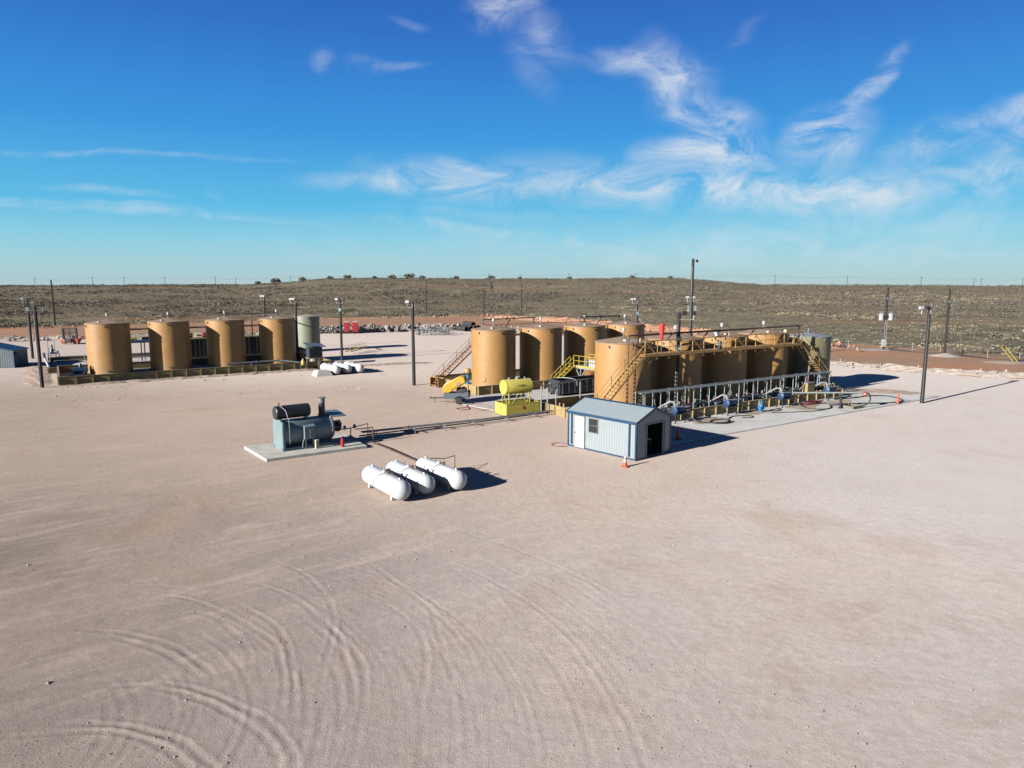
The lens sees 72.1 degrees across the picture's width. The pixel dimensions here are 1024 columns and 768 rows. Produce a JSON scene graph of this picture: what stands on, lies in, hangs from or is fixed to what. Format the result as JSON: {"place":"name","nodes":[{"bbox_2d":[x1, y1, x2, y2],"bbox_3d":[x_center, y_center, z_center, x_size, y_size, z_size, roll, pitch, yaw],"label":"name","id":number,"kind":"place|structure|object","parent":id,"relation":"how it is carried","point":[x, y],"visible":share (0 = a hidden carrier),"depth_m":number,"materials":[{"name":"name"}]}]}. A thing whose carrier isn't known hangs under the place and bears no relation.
{"place":"outdoors","nodes":[
{"label":"outdoors","id":0,"kind":"place"},
{"bbox_2d":[51,357,149,373],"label":"yard floor","id":1,"kind":"structure","parent":0,"point":[64,363],"depth_m":92.90,"materials":[{"name":"soil"}]},
{"bbox_2d":[47,353,149,373],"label":"containment wall","id":2,"kind":"structure","parent":1,"relation":"on","point":[51,370],"depth_m":94.28,"materials":[{"name":"metal"}]},
{"bbox_2d":[131,333,148,360],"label":"service platform","id":3,"kind":"structure","parent":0,"point":[145,339],"depth_m":94.58,"materials":[{"name":"grey metal"}]},
{"bbox_2d":[190,330,259,358],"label":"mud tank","id":4,"kind":"object","parent":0,"point":[198,347],"visible":0.28,"depth_m":98.29,"materials":[{"name":"black metal"}]},
{"bbox_2d":[0,278,1023,358],"bbox_3d":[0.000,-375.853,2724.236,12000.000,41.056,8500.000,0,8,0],"label":"ground","id":5,"kind":"structure","parent":0,"point":[861,323],"depth_m":304.51,"materials":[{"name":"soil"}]},
{"bbox_2d":[50,280,55,325],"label":"utility pole","id":6,"kind":"object","parent":5,"relation":"on","point":[54,319],"visible":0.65,"depth_m":170.19,"materials":[{"name":"brown wood"}]},
{"bbox_2d":[0,331,1023,767],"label":"caliche pad","id":7,"kind":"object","parent":5,"relation":"on","point":[448,679],"visible":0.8,"depth_m":24.71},
{"bbox_2d":[0,342,28,367],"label":"storage shed","id":8,"kind":"structure","parent":7,"relation":"on","point":[13,356],"depth_m":87.64,"materials":[{"name":"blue metal"}]},
{"bbox_2d":[20,298,33,358],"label":"light pole","id":9,"kind":"object","parent":7,"relation":"on","point":[30,333],"visible":0.84,"depth_m":97.69,"materials":[{"name":"brown wood"}]},
{"bbox_2d":[24,304,44,387],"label":"light pole","id":10,"kind":"object","parent":7,"relation":"on","point":[40,368],"visible":0.9,"depth_m":70.43,"materials":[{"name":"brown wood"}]},
{"bbox_2d":[20,364,52,386],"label":"turned dirt","id":11,"kind":"structure","parent":7,"relation":"on","point":[30,374],"depth_m":79.70,"materials":[{"name":"soil"}]},
{"bbox_2d":[61,328,81,343],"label":"telehandler","id":12,"kind":"object","parent":7,"relation":"on","point":[74,339],"visible":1,"depth_m":121.31,"materials":[{"name":"metal"}]},
{"bbox_2d":[59,359,308,376],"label":"tank floor","id":13,"kind":"structure","parent":7,"relation":"on","point":[149,369],"depth_m":86.38,"materials":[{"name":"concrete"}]},
{"bbox_2d":[69,363,89,375],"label":"pump unit","id":14,"kind":"object","parent":13,"relation":"on","point":[79,370],"visible":0.99,"depth_m":79.36,"materials":[{"name":"grey paint"}]},
{"bbox_2d":[84,313,132,374],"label":"storage tank","id":15,"kind":"object","parent":13,"relation":"on","point":[108,346],"visible":0.99,"depth_m":80.12,"materials":[{"name":"metal"}]},
{"bbox_2d":[147,312,191,370],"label":"storage tank","id":16,"kind":"object","parent":13,"relation":"on","point":[169,344],"visible":0.97,"depth_m":83.66,"materials":[{"name":"metal"}]},
{"bbox_2d":[56,353,331,384],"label":"containment wall","id":17,"kind":"structure","parent":13,"relation":"on","point":[71,380],"depth_m":80.41,"materials":[{"name":"metal"}]},
{"bbox_2d":[205,311,246,366],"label":"storage tank","id":18,"kind":"object","parent":13,"relation":"on","point":[225,339],"visible":0.91,"depth_m":87.20,"materials":[{"name":"metal"}]},
{"bbox_2d":[96,316,267,329],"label":"catwalk","id":19,"kind":"object","parent":18,"relation":"attached to","point":[190,326],"visible":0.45,"depth_m":89.03,"materials":[{"name":"metal"}]},
{"bbox_2d":[224,312,276,363],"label":"overhead pipe","id":20,"kind":"object","parent":18,"relation":"attached to","point":[251,325],"visible":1,"depth_m":90.32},
{"bbox_2d":[227,359,298,364],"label":"overhead pipe","id":21,"kind":"object","parent":13,"relation":"on","point":[277,360],"visible":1,"depth_m":83.70,"materials":[{"name":"metal"}]},
{"bbox_2d":[258,310,296,363],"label":"storage tank","id":22,"kind":"object","parent":13,"relation":"on","point":[277,336],"visible":0.91,"depth_m":90.76,"materials":[{"name":"metal"}]},
{"bbox_2d":[289,298,298,359],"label":"light pole","id":23,"kind":"object","parent":13,"relation":"on","point":[296,332],"visible":0.84,"depth_m":95.31,"materials":[{"name":"brown wood"}]},
{"bbox_2d":[302,342,325,361],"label":"generator hut","id":24,"kind":"object","parent":13,"relation":"on","point":[313,352],"visible":0.85,"depth_m":89.82,"materials":[{"name":"grey paint"}]},
{"bbox_2d":[64,368,320,386],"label":"turned dirt","id":25,"kind":"structure","parent":7,"relation":"on","point":[181,378],"depth_m":78.03,"materials":[{"name":"soil"}]},
{"bbox_2d":[6,368,428,400],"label":"dirt clods","id":26,"kind":"object","parent":7,"relation":"on","point":[358,388],"visible":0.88,"depth_m":69.78,"materials":[{"name":"soil"}]},
{"bbox_2d":[244,434,366,461],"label":"heater slab","id":27,"kind":"structure","parent":7,"relation":"on","point":[267,452],"depth_m":43.92,"materials":[{"name":"concrete"}]},
{"bbox_2d":[272,397,368,451],"bbox_3d":[-12.182,2.363,45.423,6.135,2.990,2.147,-6,10,-38],"label":"line heater","id":28,"kind":"object","parent":27,"relation":"on","point":[321,426],"visible":0.99,"depth_m":44.23,"materials":[{"name":"paint"}]},
{"bbox_2d":[294,314,319,351],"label":"storage tank","id":29,"kind":"object","parent":7,"relation":"on","point":[308,328],"visible":0.75,"depth_m":107.20,"materials":[{"name":"metal"}]},
{"bbox_2d":[312,369,332,376],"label":"concrete block","id":30,"kind":"object","parent":7,"relation":"on","point":[321,373],"depth_m":79.83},
{"bbox_2d":[320,362,340,373],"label":"propane tank","id":31,"kind":"object","parent":7,"relation":"on","point":[334,369],"visible":0.9,"depth_m":80.92,"materials":[{"name":"metal"}]},
{"bbox_2d":[335,298,343,360],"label":"light pole","id":32,"kind":"object","parent":7,"relation":"on","point":[340,322],"visible":0.93,"depth_m":94.92,"materials":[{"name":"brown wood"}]},
{"bbox_2d":[332,362,351,372],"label":"propane tank","id":33,"kind":"object","parent":7,"relation":"on","point":[346,368],"visible":0.7,"depth_m":81.70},
{"bbox_2d":[343,361,363,372],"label":"propane tank","id":34,"kind":"object","parent":7,"relation":"on","point":[356,367],"visible":0.67,"depth_m":82.26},
{"bbox_2d":[362,464,410,499],"bbox_3d":[-6.462,4.865,35.133,1.304,1.200,4.322,-6,10,-35],"label":"propane tank","id":35,"kind":"object","parent":7,"relation":"on","point":[392,486],"visible":1,"depth_m":34.37,"materials":[{"name":"metal"}]},
{"bbox_2d":[363,362,433,365],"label":"turned dirt","id":36,"kind":"structure","parent":7,"relation":"on","point":[395,363],"depth_m":91.34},
{"bbox_2d":[386,459,434,493],"bbox_3d":[-5.402,4.723,36.123,1.304,1.200,4.322,-6,10,-35],"label":"propane tank","id":37,"kind":"object","parent":7,"relation":"on","point":[418,480],"visible":0.95,"depth_m":35.15,"materials":[{"name":"metal"}]},
{"bbox_2d":[405,301,415,385],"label":"light pole","id":38,"kind":"object","parent":7,"relation":"on","point":[413,346],"visible":0.89,"depth_m":71.91,"materials":[{"name":"brown wood"}]},
{"bbox_2d":[430,376,447,387],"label":"stair cage","id":39,"kind":"object","parent":7,"relation":"on","point":[441,383],"visible":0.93,"depth_m":71.14,"materials":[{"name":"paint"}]},
{"bbox_2d":[415,456,466,489],"bbox_3d":[-3.890,4.620,36.843,1.304,1.200,4.322,-6,10,-36],"label":"propane tank","id":40,"kind":"object","parent":7,"relation":"on","point":[449,477],"visible":0.93,"depth_m":36.03,"materials":[{"name":"metal"}]},
{"bbox_2d":[430,375,470,403],"bbox_3d":[-5.476,0.452,61.755,3.560,2.432,1.600,1,8,7],"label":"compressor trailer","id":41,"kind":"object","parent":7,"relation":"on","point":[459,395],"visible":1,"depth_m":61.15,"materials":[{"name":"yellow metal"}]},
{"bbox_2d":[430,337,471,386],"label":"stairway","id":42,"kind":"object","parent":7,"relation":"on","point":[455,362],"visible":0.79,"depth_m":72.57,"materials":[{"name":"metal"}]},
{"bbox_2d":[473,320,606,335],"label":"catwalk","id":43,"kind":"object","parent":42,"relation":"attached to","point":[517,334],"visible":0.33,"depth_m":78.63,"materials":[{"name":"metal"}]},
{"bbox_2d":[355,410,553,441],"bbox_3d":[-3.505,2.616,51.579,17.515,1.040,1.677,-6,10,-35],"label":"pipe rack","id":44,"kind":"object","parent":7,"relation":"on","point":[500,417],"visible":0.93,"depth_m":50.98,"materials":[{"name":"metal"}]},
{"bbox_2d":[456,321,477,331],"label":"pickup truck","id":45,"kind":"object","parent":7,"relation":"on","point":[465,326],"visible":0.86,"depth_m":154.67,"materials":[{"name":"white metal"}]},
{"bbox_2d":[495,376,539,415],"bbox_3d":[0.438,0.909,56.748,3.140,2.970,1.940,-5,9,-30],"label":"fuel tank","id":46,"kind":"object","parent":7,"relation":"on","point":[518,386],"visible":0.98,"depth_m":56.20,"materials":[{"name":"metal"}]},
{"bbox_2d":[594,342,644,399],"bbox_3d":[7.770,-0.073,52.970,5.388,5.868,0.906,-5,10,-33],"label":"stairway","id":47,"kind":"object","parent":7,"relation":"on","point":[621,375],"visible":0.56,"depth_m":53.19,"materials":[{"name":"metal"}]},
{"bbox_2d":[636,331,802,364],"bbox_3d":[18.011,-3.097,59.327,19.620,2.029,1.110,-5,10,-33],"label":"catwalk","id":48,"kind":"object","parent":47,"relation":"attached to","point":[681,352],"visible":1,"depth_m":58.34,"materials":[{"name":"metal"}]},
{"bbox_2d":[566,396,673,460],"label":"storage shed","id":49,"kind":"structure","parent":7,"relation":"on","point":[613,428],"depth_m":43.44,"materials":[{"name":"white metal"}]},
{"bbox_2d":[574,415,583,447],"bbox_3d":[4.274,3.047,44.778,0.105,2.030,0.820,-7,11,-42],"label":"door","id":50,"kind":"structure","parent":49,"relation":"in","point":[579,421],"depth_m":44.78,"materials":[{"name":"white paint"}]},
{"bbox_2d":[588,418,597,433],"bbox_3d":[5.062,2.608,43.891,0.050,0.920,0.740,-7,11,-42],"label":"window","id":51,"kind":"structure","parent":49,"relation":"in","point":[592,423],"depth_m":43.89,"materials":[{"name":"metal"}]},
{"bbox_2d":[686,259,697,335],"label":"light pole","id":52,"kind":"object","parent":7,"relation":"on","point":[692,297],"visible":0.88,"depth_m":86.75,"materials":[{"name":"grey metal"}]},
{"bbox_2d":[561,389,854,407],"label":"tank floor","id":53,"kind":"structure","parent":7,"relation":"on","point":[844,390],"depth_m":65.67,"materials":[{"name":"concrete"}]},
{"bbox_2d":[540,378,588,413],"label":"pipe arch","id":54,"kind":"structure","parent":53,"relation":"on","point":[556,392],"depth_m":57.83,"materials":[{"name":"paint"}]},
{"bbox_2d":[594,327,652,405],"bbox_3d":[9.069,-1.153,57.008,4.660,6.860,4.959,-5,10,-33],"label":"storage tank","id":55,"kind":"object","parent":53,"relation":"on","point":[610,355],"visible":0.75,"depth_m":55.28,"materials":[{"name":"metal"}]},
{"bbox_2d":[648,325,702,408],"bbox_3d":[14.010,-1.627,60.307,4.660,6.860,4.959,-5,10,-33],"label":"storage tank","id":56,"kind":"object","parent":53,"relation":"on","point":[663,372],"visible":0.58,"depth_m":58.58,"materials":[{"name":"metal"}]},
{"bbox_2d":[674,311,695,402],"bbox_3d":[13.913,-1.609,56.768,1.530,8.530,0.520,0,8,2],"label":"light pole","id":57,"kind":"object","parent":53,"relation":"on","point":[677,359],"visible":0.83,"depth_m":56.44,"materials":[{"name":"black metal"}]},
{"bbox_2d":[537,388,842,420],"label":"containment wall","id":58,"kind":"structure","parent":53,"relation":"on","point":[696,412],"depth_m":58.45,"materials":[{"name":"metal"}]},
{"bbox_2d":[626,325,799,403],"bbox_3d":[17.750,-1.487,60.187,21.920,6.517,0.897,-6,10,-34],"label":"overhead pipe","id":59,"kind":"object","parent":53,"relation":"on","point":[670,334],"visible":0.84,"depth_m":55.78,"materials":[{"name":"metal"}]},
{"bbox_2d":[695,323,748,400],"bbox_3d":[18.951,-2.100,63.606,4.660,6.860,4.959,-5,10,-33],"label":"storage tank","id":60,"kind":"object","parent":53,"relation":"on","point":[728,366],"visible":0.63,"depth_m":61.83,"materials":[{"name":"metal"}]},
{"bbox_2d":[635,371,831,408],"bbox_3d":[19.199,0.835,59.098,23.838,2.330,1.309,-5,10,-33],"label":"pipe rack","id":61,"kind":"object","parent":53,"relation":"on","point":[693,387],"visible":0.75,"depth_m":57.95,"materials":[{"name":"metal"}]},
{"bbox_2d":[659,387,817,408],"bbox_3d":[17.985,1.137,59.511,24.300,0.785,1.955,-5,10,-33],"label":"manifold pipe","id":62,"kind":"object","parent":61,"relation":"on","point":[720,400],"visible":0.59,"depth_m":58.74,"materials":[{"name":"metal"}]},
{"bbox_2d":[799,381,814,391],"bbox_3d":[26.273,0.228,62.924,1.877,1.044,0.620,-5,10,-33],"label":"control box","id":63,"kind":"object","parent":61,"relation":"on","point":[808,386],"visible":0.97,"depth_m":62.89,"materials":[{"name":"paint"}]},
{"bbox_2d":[738,321,789,394],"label":"storage tank","id":64,"kind":"object","parent":53,"relation":"on","point":[766,363],"visible":0.68,"depth_m":65.11,"materials":[{"name":"metal"}]},
{"bbox_2d":[786,328,831,390],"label":"storage tank","id":65,"kind":"object","parent":53,"relation":"on","point":[820,344],"visible":0.6,"depth_m":68.14,"materials":[{"name":"metal"}]},
{"bbox_2d":[794,334,835,385],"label":"stairway","id":66,"kind":"object","parent":53,"relation":"on","point":[811,360],"visible":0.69,"depth_m":65.83,"materials":[{"name":"metal"}]},
{"bbox_2d":[671,393,939,443],"bbox_3d":[23.367,2.383,57.532,36.000,0.300,5.400,-5,10,-33],"label":"concrete apron","id":67,"kind":"object","parent":7,"relation":"on","point":[690,430],"visible":0.43,"depth_m":54.87,"materials":[{"name":"concrete"}]},
{"bbox_2d":[657,401,691,423],"bbox_3d":[12.198,2.099,52.792,2.710,1.610,1.313,0,8,0],"label":"loading pump","id":68,"kind":"object","parent":67,"relation":"on","point":[679,410],"visible":0.91,"depth_m":52.67,"materials":[{"name":"grey paint"}]},
{"bbox_2d":[690,417,733,423],"bbox_3d":[15.181,2.681,52.858,3.229,0.443,1.590,-3,9,-21],"label":"hose","id":69,"kind":"object","parent":67,"relation":"on","point":[726,422],"visible":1,"depth_m":52.64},
{"bbox_2d":[694,417,731,423],"bbox_3d":[15.057,2.760,53.825,3.994,0.002,1.779,-5,10,-32],"label":"damp patch","id":70,"kind":"object","parent":67,"relation":"on","point":[705,419],"visible":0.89,"depth_m":53.66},
{"bbox_2d":[708,394,742,415],"bbox_3d":[17.063,1.650,55.919,2.710,1.610,1.313,0,8,0],"label":"loading pump","id":71,"kind":"object","parent":67,"relation":"on","point":[729,403],"visible":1,"depth_m":55.79,"materials":[{"name":"grey paint"}]},
{"bbox_2d":[762,387,795,407],"bbox_3d":[22.766,1.124,59.585,2.710,1.610,1.313,0,8,0],"label":"loading pump","id":72,"kind":"object","parent":67,"relation":"on","point":[784,395],"visible":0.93,"depth_m":59.49,"materials":[{"name":"grey paint"}]},
{"bbox_2d":[785,404,818,409],"bbox_3d":[24.689,1.898,59.837,2.224,0.002,3.469,6,10,35],"label":"damp patch","id":73,"kind":"object","parent":67,"relation":"on","point":[800,407],"visible":1,"depth_m":59.26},
{"bbox_2d":[815,382,840,400],"bbox_3d":[28.104,0.648,62.898,2.710,1.610,1.313,0,8,0],"label":"loading pump","id":74,"kind":"object","parent":67,"relation":"on","point":[829,389],"visible":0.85,"depth_m":62.78,"materials":[{"name":"grey paint"}]},
{"bbox_2d":[792,392,870,409],"bbox_3d":[26.887,1.354,58.787,6.679,1.381,1.679,-2,8,-10],"label":"hose","id":75,"kind":"object","parent":67,"relation":"on","point":[850,406],"visible":1,"depth_m":58.80,"materials":[{"name":"rubber"}]},
{"bbox_2d":[831,395,902,405],"bbox_3d":[31.180,1.492,62.333,8.832,0.100,3.531,-4,9,-26],"label":"hose","id":76,"kind":"object","parent":67,"relation":"on","point":[869,403],"visible":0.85,"depth_m":62.75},
{"bbox_2d":[846,389,920,394],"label":"turned dirt","id":77,"kind":"structure","parent":7,"relation":"on","point":[885,391],"depth_m":67.97,"materials":[{"name":"soil"}]},
{"bbox_2d":[918,306,931,402],"bbox_3d":[35.640,-2.378,61.247,1.300,8.780,0.366,-2,8,-15],"label":"light pole","id":78,"kind":"object","parent":7,"relation":"on","point":[923,382],"visible":0.9,"depth_m":61.23,"materials":[{"name":"brown wood"}]},
{"bbox_2d":[0,290,1023,358],"bbox_3d":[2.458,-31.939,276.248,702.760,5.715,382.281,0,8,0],"label":"mesquite scrub","id":79,"kind":"object","parent":5,"relation":"on","point":[175,308],"visible":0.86,"depth_m":267.60,"materials":[{"name":"plant"}]},
{"bbox_2d":[0,277,1023,309],"bbox_3d":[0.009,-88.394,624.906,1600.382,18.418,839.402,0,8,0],"label":"scrub","id":80,"kind":"object","parent":5,"relation":"on","point":[833,293],"visible":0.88,"depth_m":500.44,"materials":[{"name":"plant"}]},
{"bbox_2d":[2,277,1023,350],"bbox_3d":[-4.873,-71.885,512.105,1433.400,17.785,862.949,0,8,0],"label":"green scrub","id":81,"kind":"object","parent":5,"relation":"on","point":[969,323],"visible":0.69,"depth_m":375.59,"materials":[{"name":"plant"}]},
{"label":"utility pole","id":82,"kind":"object","parent":5,"relation":"on","visible":0},
{"bbox_2d":[37,274,1014,280],"bbox_3d":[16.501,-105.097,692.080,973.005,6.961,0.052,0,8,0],"label":"power line","id":83,"kind":"object","parent":82,"relation":"attached to","point":[482,274],"visible":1,"depth_m":692.14,"materials":[{"name":"metal"}]},
{"bbox_2d":[0,316,1023,378],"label":"red dirt","id":84,"kind":"structure","parent":0,"point":[913,359],"depth_m":113.38,"materials":[{"name":"soil"}]},
{"bbox_2d":[0,332,254,340],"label":"dirt berm","id":85,"kind":"structure","parent":84,"relation":"on","point":[55,338],"depth_m":130.58,"materials":[{"name":"soil"}]},
{"bbox_2d":[5,330,258,340],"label":"dirt rubble","id":86,"kind":"object","parent":85,"relation":"on","point":[44,338],"visible":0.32,"depth_m":130.25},
{"bbox_2d":[0,316,470,328],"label":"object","id":87,"kind":"structure","parent":84,"relation":"on","point":[244,321],"depth_m":205.41,"materials":[{"name":"soil"}]},
{"bbox_2d":[320,323,457,333],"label":"rubble berm","id":88,"kind":"structure","parent":84,"relation":"on","point":[377,329],"depth_m":152.47,"materials":[{"name":"stone"}]},
{"bbox_2d":[320,322,461,332],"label":"rubble","id":89,"kind":"object","parent":88,"relation":"on","point":[386,328],"visible":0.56,"depth_m":152.41,"materials":[{"name":"stone"}]},
{"bbox_2d":[483,315,843,348],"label":"red dirt berm","id":90,"kind":"structure","parent":84,"relation":"on","point":[557,319],"depth_m":186.44,"materials":[{"name":"soil"}]},
{"bbox_2d":[474,313,881,350],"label":"red dirt rubble","id":91,"kind":"object","parent":90,"relation":"on","point":[668,329],"visible":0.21,"depth_m":157.44,"materials":[{"name":"soil"}]},
{"bbox_2d":[878,288,893,347],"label":"transformer pole","id":92,"kind":"object","parent":84,"relation":"on","point":[882,316],"visible":1,"depth_m":111.95,"materials":[{"name":"brown wood"}]},
{"bbox_2d":[830,360,1023,377],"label":"caliche berm","id":93,"kind":"structure","parent":84,"relation":"on","point":[898,367],"depth_m":83.04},
{"bbox_2d":[833,340,1023,361],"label":"wire fence","id":94,"kind":"object","parent":84,"relation":"on","point":[1019,359],"visible":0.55,"depth_m":105.23,"materials":[{"name":"metal"}]},
{"bbox_2d":[928,353,960,357],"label":"caliche mound","id":95,"kind":"object","parent":84,"relation":"on","point":[945,355],"visible":0.98,"depth_m":100.95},
{"bbox_2d":[943,289,954,352],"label":"utility pole","id":96,"kind":"object","parent":84,"relation":"on","point":[946,326],"visible":0.95,"depth_m":101.27,"materials":[{"name":"brown wood"}]},
{"bbox_2d":[982,361,1023,363],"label":"caliche mound","id":97,"kind":"object","parent":84,"relation":"on","point":[1007,362],"visible":0.99,"depth_m":93.00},
{"bbox_2d":[0,0,1023,285],"label":"sky","id":98,"kind":"structure","parent":0,"point":[881,142],"materials":[{"name":"blue"}]},
{"bbox_2d":[4,429,1023,767],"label":"loose gravel","id":99,"kind":"structure","parent":0,"point":[560,597],"depth_m":23.41,"materials":[{"name":"gravel"}]},
{"bbox_2d":[461,389,593,409],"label":"truck lane","id":100,"kind":"structure","parent":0,"point":[488,400],"depth_m":64.68,"materials":[{"name":"soil"}]},
{"bbox_2d":[547,375,593,395],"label":"dumpster","id":101,"kind":"object","parent":100,"relation":"on","point":[587,386],"visible":0.54,"depth_m":66.24,"materials":[{"name":"paint"}]},
{"bbox_2d":[573,354,594,375],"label":"service platform","id":102,"kind":"structure","parent":100,"relation":"on","point":[581,366],"depth_m":72.11,"materials":[{"name":"metal"}]},
{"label":"tank floor","id":103,"kind":"structure","parent":0,"visible":0},
{"bbox_2d":[471,318,516,385],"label":"storage tank","id":104,"kind":"object","parent":103,"relation":"on","point":[493,348],"visible":0.88,"depth_m":70.82,"materials":[{"name":"metal"}]},
{"bbox_2d":[433,365,563,394],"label":"containment wall","id":105,"kind":"structure","parent":103,"relation":"on","point":[488,389],"depth_m":67.71,"materials":[{"name":"metal"}]},
{"bbox_2d":[519,317,562,380],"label":"storage tank","id":106,"kind":"object","parent":103,"relation":"on","point":[540,358],"visible":0.94,"depth_m":73.87,"materials":[{"name":"metal"}]},
{"bbox_2d":[553,356,573,377],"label":"stairway","id":107,"kind":"object","parent":103,"relation":"on","point":[565,369],"visible":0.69,"depth_m":72.44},
{"bbox_2d":[563,315,605,376],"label":"storage tank","id":108,"kind":"object","parent":103,"relation":"on","point":[580,338],"visible":0.79,"depth_m":76.84,"materials":[{"name":"metal"}]},
{"bbox_2d":[605,314,645,339],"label":"storage tank","id":109,"kind":"object","parent":103,"relation":"on","point":[613,329],"visible":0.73,"depth_m":79.86,"materials":[{"name":"metal"}]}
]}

